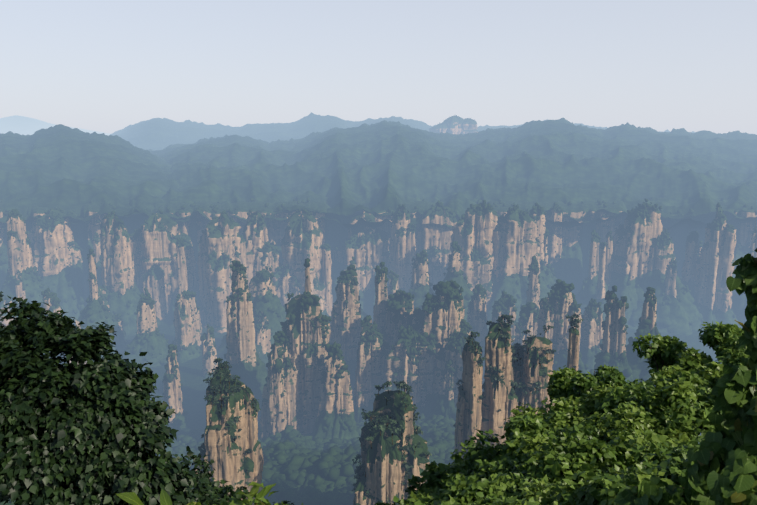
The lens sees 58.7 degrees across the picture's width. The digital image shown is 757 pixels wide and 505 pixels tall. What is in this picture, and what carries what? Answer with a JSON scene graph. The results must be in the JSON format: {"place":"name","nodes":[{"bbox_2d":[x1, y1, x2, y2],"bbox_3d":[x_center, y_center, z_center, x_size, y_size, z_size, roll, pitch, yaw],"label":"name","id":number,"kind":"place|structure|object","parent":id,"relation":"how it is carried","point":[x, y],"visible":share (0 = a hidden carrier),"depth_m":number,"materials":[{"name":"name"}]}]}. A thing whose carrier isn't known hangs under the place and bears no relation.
{"place":"outdoors","nodes":[
{"label":"outdoors","id":0,"kind":"place"},
{"bbox_2d":[0,499,15,504],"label":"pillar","id":1,"kind":"structure","parent":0,"point":[8,503],"depth_m":324.94,"materials":[{"name":"plant"}]},
{"bbox_2d":[0,115,109,135],"bbox_3d":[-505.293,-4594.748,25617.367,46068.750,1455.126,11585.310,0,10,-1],"label":"ridge","id":2,"kind":"structure","parent":0,"point":[21,125],"depth_m":25122.83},
{"bbox_2d":[0,296,196,504],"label":"leafy bush","id":3,"kind":"object","parent":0,"point":[97,441],"depth_m":17.37,"materials":[{"name":"green plant"}]},
{"bbox_2d":[116,492,200,504],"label":"leaf","id":4,"kind":"object","parent":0,"point":[132,498],"visible":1,"depth_m":2.00,"materials":[{"name":"green plant"}]},
{"bbox_2d":[178,453,302,504],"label":"bush","id":5,"kind":"object","parent":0,"point":[204,490],"depth_m":32.06,"materials":[{"name":"green plant"}]},
{"bbox_2d":[0,291,582,504],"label":"pines","id":6,"kind":"object","parent":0,"point":[383,420],"depth_m":513.41,"materials":[{"name":"green plant"}]},
{"bbox_2d":[0,118,756,228],"bbox_3d":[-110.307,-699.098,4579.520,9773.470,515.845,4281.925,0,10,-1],"label":"ridge","id":7,"kind":"structure","parent":0,"point":[384,163],"depth_m":3626.92,"materials":[{"name":"plant"}]},
{"bbox_2d":[0,124,756,230],"bbox_3d":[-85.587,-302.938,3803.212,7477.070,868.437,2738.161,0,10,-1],"label":"ridge","id":8,"kind":"structure","parent":0,"point":[66,168],"depth_m":3253.99,"materials":[{"name":"plant"}]},
{"bbox_2d":[0,201,756,320],"bbox_3d":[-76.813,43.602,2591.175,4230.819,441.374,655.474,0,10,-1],"label":"canyon wall","id":9,"kind":"structure","parent":0,"point":[573,268],"depth_m":2568.62,"materials":[{"name":"stone"}]},
{"bbox_2d":[31,209,82,289],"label":"buttress","id":10,"kind":"structure","parent":9,"relation":"on","point":[54,263],"depth_m":2466.35,"materials":[{"name":"stone"}]},
{"bbox_2d":[575,235,607,314],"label":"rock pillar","id":11,"kind":"structure","parent":9,"relation":"on","point":[590,288],"depth_m":2323.80,"materials":[{"name":"stone"}]},
{"bbox_2d":[0,0,756,134],"label":"sky","id":12,"kind":"structure","parent":0,"point":[106,66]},
{"bbox_2d":[72,313,721,435],"bbox_3d":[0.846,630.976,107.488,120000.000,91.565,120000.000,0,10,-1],"label":"ground","id":13,"kind":"structure","parent":0,"point":[193,388],"depth_m":1849.41,"materials":[{"name":"blue"}]},
{"bbox_2d":[0,298,16,327],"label":"pillar","id":14,"kind":"structure","parent":13,"relation":"on","point":[5,322],"depth_m":2063.19,"materials":[{"name":"stone"}]},
{"bbox_2d":[15,272,25,302],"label":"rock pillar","id":15,"kind":"structure","parent":13,"relation":"on","point":[19,290],"depth_m":2248.66,"materials":[{"name":"stone"}]},
{"bbox_2d":[1,215,63,318],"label":"buttress","id":16,"kind":"structure","parent":13,"relation":"on","point":[14,253],"depth_m":2289.40,"materials":[{"name":"stone"}]},
{"bbox_2d":[35,292,66,363],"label":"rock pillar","id":17,"kind":"structure","parent":13,"relation":"on","point":[54,310],"depth_m":1935.98,"materials":[{"name":"stone"}]},
{"bbox_2d":[69,318,86,363],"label":"pillar","id":18,"kind":"structure","parent":13,"relation":"on","point":[77,321],"depth_m":1885.52,"materials":[{"name":"stone"}]},
{"bbox_2d":[93,236,100,262],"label":"buttress","id":19,"kind":"structure","parent":13,"relation":"on","point":[97,250],"depth_m":2500.19,"materials":[{"name":"stone"}]},
{"bbox_2d":[75,254,129,357],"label":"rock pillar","id":20,"kind":"structure","parent":13,"relation":"on","point":[119,339],"depth_m":2036.22,"materials":[{"name":"stone"}]},
{"bbox_2d":[98,286,109,311],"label":"pillar","id":21,"kind":"structure","parent":13,"relation":"on","point":[103,292],"depth_m":2187.64,"materials":[{"name":"stone"}]},
{"bbox_2d":[116,316,123,329],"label":"rock pillar","id":22,"kind":"structure","parent":13,"relation":"on","point":[119,321],"depth_m":2093.90,"materials":[{"name":"stone"}]},
{"bbox_2d":[100,213,160,334],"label":"buttress","id":23,"kind":"structure","parent":13,"relation":"on","point":[119,270],"depth_m":2273.25,"materials":[{"name":"stone"}]},
{"bbox_2d":[121,300,168,367],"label":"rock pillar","id":24,"kind":"structure","parent":13,"relation":"on","point":[159,342],"depth_m":1941.05,"materials":[{"name":"stone"}]},
{"bbox_2d":[130,213,198,320],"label":"buttress","id":25,"kind":"structure","parent":13,"relation":"on","point":[156,245],"depth_m":2379.25,"materials":[{"name":"stone"}]},
{"bbox_2d":[163,347,189,429],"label":"pillar","id":26,"kind":"structure","parent":13,"relation":"on","point":[175,394],"depth_m":1492.37,"materials":[{"name":"stone"}]},
{"bbox_2d":[169,243,187,328],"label":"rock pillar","id":27,"kind":"structure","parent":13,"relation":"on","point":[182,274],"depth_m":2273.83,"materials":[{"name":"stone"}]},
{"bbox_2d":[173,291,200,363],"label":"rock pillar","id":28,"kind":"structure","parent":13,"relation":"on","point":[186,337],"depth_m":1982.80,"materials":[{"name":"stone"}]},
{"bbox_2d":[187,295,201,347],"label":"pillar","id":29,"kind":"structure","parent":13,"relation":"on","point":[197,327],"depth_m":2090.61,"materials":[{"name":"stone"}]},
{"bbox_2d":[202,327,217,377],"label":"pillar","id":30,"kind":"structure","parent":13,"relation":"on","point":[209,364],"depth_m":1792.02,"materials":[{"name":"stone"}]},
{"bbox_2d":[197,212,248,332],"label":"buttress","id":31,"kind":"structure","parent":13,"relation":"on","point":[219,240],"depth_m":2258.97,"materials":[{"name":"stone"}]},
{"bbox_2d":[204,265,267,420],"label":"pillar","id":32,"kind":"structure","parent":13,"relation":"on","point":[242,346],"depth_m":1500.99,"materials":[{"name":"stone"}]},
{"bbox_2d":[216,269,287,363],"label":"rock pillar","id":33,"kind":"structure","parent":13,"relation":"on","point":[274,302],"depth_m":1947.99,"materials":[{"name":"stone"}]},
{"bbox_2d":[243,211,279,285],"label":"buttress","id":34,"kind":"structure","parent":13,"relation":"on","point":[254,256],"depth_m":2336.82,"materials":[{"name":"stone"}]},
{"bbox_2d":[256,311,270,353],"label":"pillar","id":35,"kind":"structure","parent":13,"relation":"on","point":[264,332],"depth_m":1893.29,"materials":[{"name":"stone"}]},
{"bbox_2d":[260,340,287,438],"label":"pillar","id":36,"kind":"structure","parent":13,"relation":"on","point":[272,398],"depth_m":1252.81,"materials":[{"name":"stone"}]},
{"bbox_2d":[272,211,331,314],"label":"buttress","id":37,"kind":"structure","parent":13,"relation":"on","point":[301,249],"depth_m":2357.61,"materials":[{"name":"stone"}]},
{"bbox_2d":[276,294,330,435],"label":"pillar","id":38,"kind":"structure","parent":13,"relation":"on","point":[302,385],"depth_m":1289.53,"materials":[{"name":"stone"}]},
{"bbox_2d":[305,266,310,291],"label":"pillar","id":39,"kind":"structure","parent":13,"relation":"on","point":[307,284],"depth_m":1328.44,"materials":[{"name":"stone"}]},
{"bbox_2d":[322,248,332,315],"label":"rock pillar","id":40,"kind":"structure","parent":13,"relation":"on","point":[326,273],"depth_m":2388.16,"materials":[{"name":"stone"}]},
{"bbox_2d":[312,348,359,440],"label":"pillar","id":41,"kind":"structure","parent":13,"relation":"on","point":[330,400],"depth_m":1246.17,"materials":[{"name":"stone"}]},
{"bbox_2d":[329,268,361,398],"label":"pillar","id":42,"kind":"structure","parent":13,"relation":"on","point":[345,322],"depth_m":1589.92,"materials":[{"name":"stone"}]},
{"bbox_2d":[330,260,372,324],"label":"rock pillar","id":43,"kind":"structure","parent":13,"relation":"on","point":[363,314],"depth_m":2158.83,"materials":[{"name":"stone"}]},
{"bbox_2d":[331,210,389,291],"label":"buttress","id":44,"kind":"structure","parent":13,"relation":"on","point":[376,253],"depth_m":2492.53,"materials":[{"name":"stone"}]},
{"bbox_2d":[353,320,389,422],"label":"pillar","id":45,"kind":"structure","parent":13,"relation":"on","point":[366,364],"depth_m":1412.04,"materials":[{"name":"stone"}]},
{"bbox_2d":[0,115,756,504],"bbox_3d":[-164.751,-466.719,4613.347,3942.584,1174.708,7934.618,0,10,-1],"label":"trees","id":46,"kind":"object","parent":13,"relation":"on","point":[318,455],"visible":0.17,"depth_m":1484.83,"materials":[{"name":"green plant"}]},
{"bbox_2d":[373,266,387,331],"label":"pillar","id":47,"kind":"structure","parent":13,"relation":"on","point":[380,288],"depth_m":1564.48,"materials":[{"name":"stone"}]},
{"bbox_2d":[387,273,398,294],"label":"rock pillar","id":48,"kind":"structure","parent":13,"relation":"on","point":[394,288],"depth_m":2085.80,"materials":[{"name":"stone"}]},
{"bbox_2d":[380,291,413,349],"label":"pillar","id":49,"kind":"structure","parent":13,"relation":"on","point":[391,329],"depth_m":1486.88,"materials":[{"name":"stone"}]},
{"bbox_2d":[389,207,415,292],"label":"buttress","id":50,"kind":"structure","parent":13,"relation":"on","point":[397,251],"depth_m":2433.60,"materials":[{"name":"stone"}]},
{"bbox_2d":[384,329,435,413],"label":"pillar","id":51,"kind":"structure","parent":13,"relation":"on","point":[396,358],"depth_m":1357.38,"materials":[{"name":"stone"}]},
{"bbox_2d":[406,312,421,333],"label":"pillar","id":52,"kind":"structure","parent":13,"relation":"on","point":[414,322],"depth_m":1447.16,"materials":[{"name":"stone"}]},
{"bbox_2d":[411,255,432,309],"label":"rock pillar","id":53,"kind":"structure","parent":13,"relation":"on","point":[419,299],"depth_m":2047.02,"materials":[{"name":"stone"}]},
{"bbox_2d":[415,204,456,292],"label":"buttress","id":54,"kind":"structure","parent":13,"relation":"on","point":[426,239],"depth_m":2487.62,"materials":[{"name":"stone"}]},
{"bbox_2d":[423,332,466,417],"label":"pillar","id":55,"kind":"structure","parent":13,"relation":"on","point":[448,403],"depth_m":1300.66,"materials":[{"name":"stone"}]},
{"bbox_2d":[422,285,469,368],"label":"pillar","id":56,"kind":"structure","parent":13,"relation":"on","point":[434,319],"depth_m":1361.77,"materials":[{"name":"stone"}]},
{"bbox_2d":[429,115,478,133],"bbox_3d":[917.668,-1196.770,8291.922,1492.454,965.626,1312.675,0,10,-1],"label":"mountain","id":57,"kind":"structure","parent":13,"relation":"on","point":[452,127],"depth_m":8110.72,"materials":[{"name":"stone"}]},
{"bbox_2d":[447,203,501,307],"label":"buttress","id":58,"kind":"structure","parent":13,"relation":"on","point":[484,227],"depth_m":2236.61,"materials":[{"name":"stone"}]},
{"bbox_2d":[467,292,486,357],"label":"pillar","id":59,"kind":"structure","parent":13,"relation":"on","point":[477,322],"depth_m":1796.75,"materials":[{"name":"stone"}]},
{"bbox_2d":[482,296,516,381],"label":"pillar","id":60,"kind":"structure","parent":13,"relation":"on","point":[511,313],"depth_m":1740.51,"materials":[{"name":"stone"}]},
{"bbox_2d":[486,207,550,333],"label":"buttress","id":61,"kind":"structure","parent":13,"relation":"on","point":[516,259],"depth_m":2240.32,"materials":[{"name":"stone"}]},
{"bbox_2d":[514,308,537,345],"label":"pillar","id":62,"kind":"structure","parent":13,"relation":"on","point":[525,326],"depth_m":1646.58,"materials":[{"name":"stone"}]},
{"bbox_2d":[526,270,539,309],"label":"pillar","id":63,"kind":"structure","parent":13,"relation":"on","point":[532,291],"depth_m":1911.54,"materials":[{"name":"stone"}]},
{"bbox_2d":[532,206,556,289],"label":"buttress","id":64,"kind":"structure","parent":13,"relation":"on","point":[540,223],"depth_m":2344.09,"materials":[{"name":"stone"}]},
{"bbox_2d":[545,206,562,263],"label":"buttress","id":65,"kind":"structure","parent":13,"relation":"on","point":[555,236],"depth_m":2532.87,"materials":[{"name":"stone"}]},
{"bbox_2d":[536,285,587,377],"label":"pillar","id":66,"kind":"structure","parent":13,"relation":"on","point":[559,346],"depth_m":1500.57,"materials":[{"name":"stone"}]},
{"bbox_2d":[579,301,603,374],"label":"pillar","id":67,"kind":"structure","parent":13,"relation":"on","point":[589,342],"depth_m":1695.18,"materials":[{"name":"stone"}]},
{"bbox_2d":[596,244,605,320],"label":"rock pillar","id":68,"kind":"structure","parent":13,"relation":"on","point":[600,292],"depth_m":2266.68,"materials":[{"name":"stone"}]},
{"bbox_2d":[605,235,612,284],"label":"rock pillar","id":69,"kind":"structure","parent":13,"relation":"on","point":[609,252],"depth_m":2339.62,"materials":[{"name":"stone"}]},
{"bbox_2d":[608,202,702,330],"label":"buttress","id":70,"kind":"structure","parent":13,"relation":"on","point":[627,254],"depth_m":2302.65,"materials":[{"name":"stone"}]},
{"bbox_2d":[656,262,692,335],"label":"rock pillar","id":71,"kind":"structure","parent":13,"relation":"on","point":[680,316],"depth_m":2238.48,"materials":[{"name":"stone"}]},
{"bbox_2d":[731,231,756,327],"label":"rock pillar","id":72,"kind":"structure","parent":13,"relation":"on","point":[739,304],"depth_m":2323.14,"materials":[{"name":"stone"}]},
{"bbox_2d":[110,112,755,150],"bbox_3d":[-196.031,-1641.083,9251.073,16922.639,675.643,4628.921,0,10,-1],"label":"ridge","id":73,"kind":"structure","parent":0,"point":[154,134],"depth_m":9305.65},
{"bbox_2d":[182,425,700,502],"bbox_3d":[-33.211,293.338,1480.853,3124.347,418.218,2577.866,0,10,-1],"label":"valley floor","id":74,"kind":"structure","parent":0,"point":[279,467],"depth_m":916.93,"materials":[{"name":"green plant"}]},
{"bbox_2d":[194,369,263,504],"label":"pillar","id":75,"kind":"structure","parent":74,"relation":"on","point":[228,455],"depth_m":513.94,"materials":[{"name":"stone"}]},
{"bbox_2d":[353,390,429,504],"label":"pillar","id":76,"kind":"structure","parent":74,"relation":"on","point":[383,479],"depth_m":440.81,"materials":[{"name":"stone"}]},
{"bbox_2d":[433,249,472,321],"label":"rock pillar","id":77,"kind":"structure","parent":74,"relation":"on","point":[455,262],"depth_m":2006.84,"materials":[{"name":"stone"}]},
{"bbox_2d":[454,341,482,457],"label":"pillar","id":78,"kind":"structure","parent":74,"relation":"on","point":[469,416],"depth_m":590.10,"materials":[{"name":"stone"}]},
{"bbox_2d":[480,322,517,446],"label":"pillar","id":79,"kind":"structure","parent":74,"relation":"on","point":[496,397],"depth_m":589.38,"materials":[{"name":"stone"}]},
{"bbox_2d":[567,327,579,370],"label":"pillar","id":80,"kind":"structure","parent":74,"relation":"on","point":[573,354],"depth_m":615.32,"materials":[{"name":"stone"}]},
{"bbox_2d":[594,290,616,371],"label":"pillar","id":81,"kind":"structure","parent":74,"relation":"on","point":[608,341],"depth_m":1313.09,"materials":[{"name":"stone"}]},
{"bbox_2d":[610,301,632,382],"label":"pillar","id":82,"kind":"structure","parent":74,"relation":"on","point":[620,337],"depth_m":1305.51,"materials":[{"name":"stone"}]},
{"bbox_2d":[626,291,656,386],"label":"pillar","id":83,"kind":"structure","parent":74,"relation":"on","point":[637,365],"depth_m":1358.09,"materials":[{"name":"stone"}]},
{"bbox_2d":[681,235,698,303],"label":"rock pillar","id":84,"kind":"structure","parent":74,"relation":"on","point":[691,248],"depth_m":2382.45,"materials":[{"name":"stone"}]},
{"bbox_2d":[694,206,740,326],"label":"buttress","id":85,"kind":"structure","parent":74,"relation":"on","point":[720,299],"depth_m":2300.68,"materials":[{"name":"stone"}]},
{"bbox_2d":[375,321,749,504],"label":"tree","id":86,"kind":"object","parent":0,"point":[491,482],"depth_m":51.65,"materials":[{"name":"green plant"}]},
{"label":"shrub wood","id":87,"kind":"object","parent":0,"visible":0},
{"bbox_2d":[160,481,287,504],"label":"shrub","id":88,"kind":"object","parent":87,"relation":"on","point":[165,498],"visible":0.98,"depth_m":2.89,"materials":[{"name":"green plant"}]},
{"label":"ground","id":89,"kind":"structure","parent":0,"visible":0},
{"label":"parasol tree wood","id":90,"kind":"object","parent":89,"relation":"on","visible":0},
{"bbox_2d":[614,248,756,504],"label":"parasol tree","id":91,"kind":"object","parent":90,"relation":"attached to","point":[722,470],"visible":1,"depth_m":5.48,"materials":[{"name":"green plant"}]},
{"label":"pillar","id":92,"kind":"object","parent":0,"visible":0},
{"bbox_2d":[514,337,554,415],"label":"pillar","id":93,"kind":"structure","parent":92,"relation":"on","point":[532,374],"depth_m":599.59,"materials":[{"name":"stone"}]}
]}

